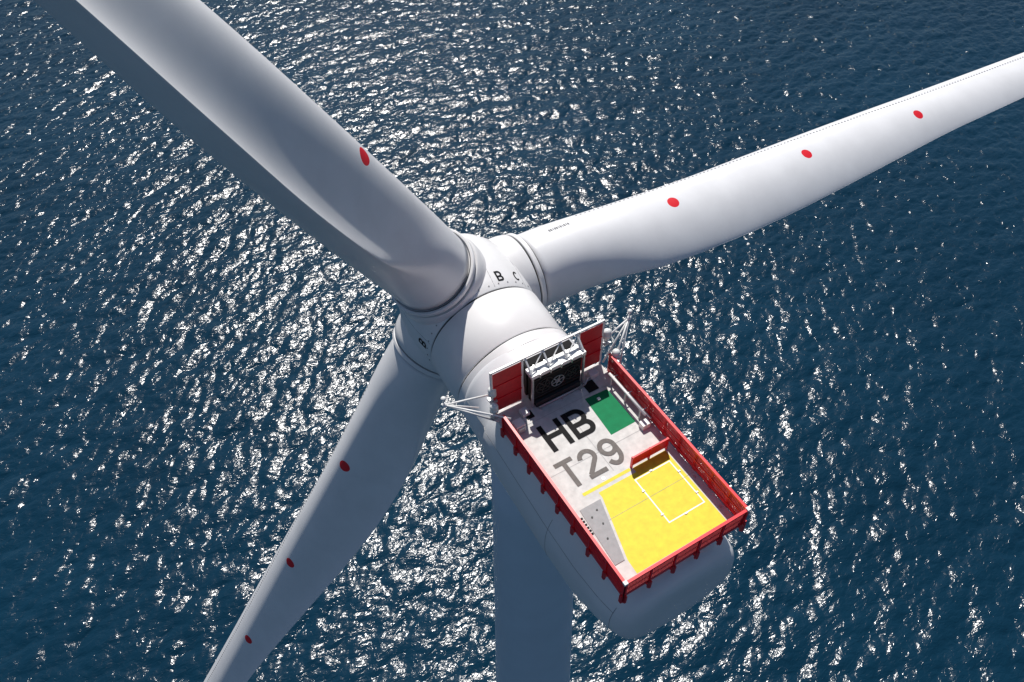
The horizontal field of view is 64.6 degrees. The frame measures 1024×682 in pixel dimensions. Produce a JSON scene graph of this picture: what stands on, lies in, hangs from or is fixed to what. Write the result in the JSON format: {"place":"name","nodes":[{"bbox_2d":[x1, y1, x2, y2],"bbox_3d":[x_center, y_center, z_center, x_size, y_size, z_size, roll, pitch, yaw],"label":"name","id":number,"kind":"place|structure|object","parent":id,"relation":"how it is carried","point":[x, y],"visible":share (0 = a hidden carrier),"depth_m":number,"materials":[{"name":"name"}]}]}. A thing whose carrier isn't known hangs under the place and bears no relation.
{"place":"outdoors","nodes":[
{"label":"outdoors","id":0,"kind":"place"},
{"bbox_2d":[0,0,1023,681],"bbox_3d":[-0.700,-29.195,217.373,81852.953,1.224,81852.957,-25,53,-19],"label":"sea","id":1,"kind":"structure","parent":0,"point":[194,340],"depth_m":191.69,"materials":[{"name":"liquid"}]},
{"bbox_2d":[34,0,1023,681],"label":"wind turbine","id":2,"kind":"object","parent":1,"relation":"in","point":[474,312],"visible":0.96,"depth_m":46.04,"materials":[{"name":"paint"}]},
{"bbox_2d":[497,363,732,579],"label":"helicopter hoist platform","id":3,"kind":"structure","parent":2,"relation":"on","point":[638,499],"depth_m":37.59,"materials":[{"name":"yellow paint"}]},
{"bbox_2d":[489,319,604,409],"bbox_3d":[1.908,1.458,39.699,6.500,3.260,1.613,-25,53,-19],"label":"cooling unit","id":4,"kind":"object","parent":3,"relation":"on","point":[549,375],"visible":0.99,"depth_m":39.54,"materials":[{"name":"black paint"}]},
{"bbox_2d":[441,387,510,421],"bbox_3d":[-1.627,3.043,38.965,3.262,2.837,1.699,2,49,3],"label":"weather mast","id":5,"kind":"object","parent":4,"relation":"attached to","point":[494,415],"visible":0.98,"depth_m":38.61,"materials":[{"name":"white metal"}]},
{"bbox_2d":[602,309,632,363],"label":"weather mast","id":6,"kind":"object","parent":4,"relation":"attached to","point":[607,342],"visible":0.98,"depth_m":40.87,"materials":[{"name":"white metal"}]},
{"bbox_2d":[512,368,598,433],"bbox_3d":[2.065,2.716,40.415,5.587,0.500,1.106,-35,57,-26],"label":"equipment box","id":7,"kind":"object","parent":3,"relation":"on","point":[519,425],"visible":0.91,"depth_m":39.72,"materials":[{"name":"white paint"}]},
{"bbox_2d":[500,353,750,603],"bbox_3d":[4.787,5.821,37.388,6.800,1.890,10.540,-25,53,-19],"label":"safety railing","id":8,"kind":"object","parent":3,"relation":"attached to","point":[662,422],"visible":0.94,"depth_m":35.99,"materials":[{"name":"red metal"}]},
{"bbox_2d":[608,373,651,430],"bbox_3d":[5.758,2.901,39.965,0.650,0.818,3.300,-25,53,-19],"label":"davit crane","id":9,"kind":"object","parent":3,"relation":"on","point":[644,424],"visible":1,"depth_m":39.45,"materials":[{"name":"white paint"}]}
]}

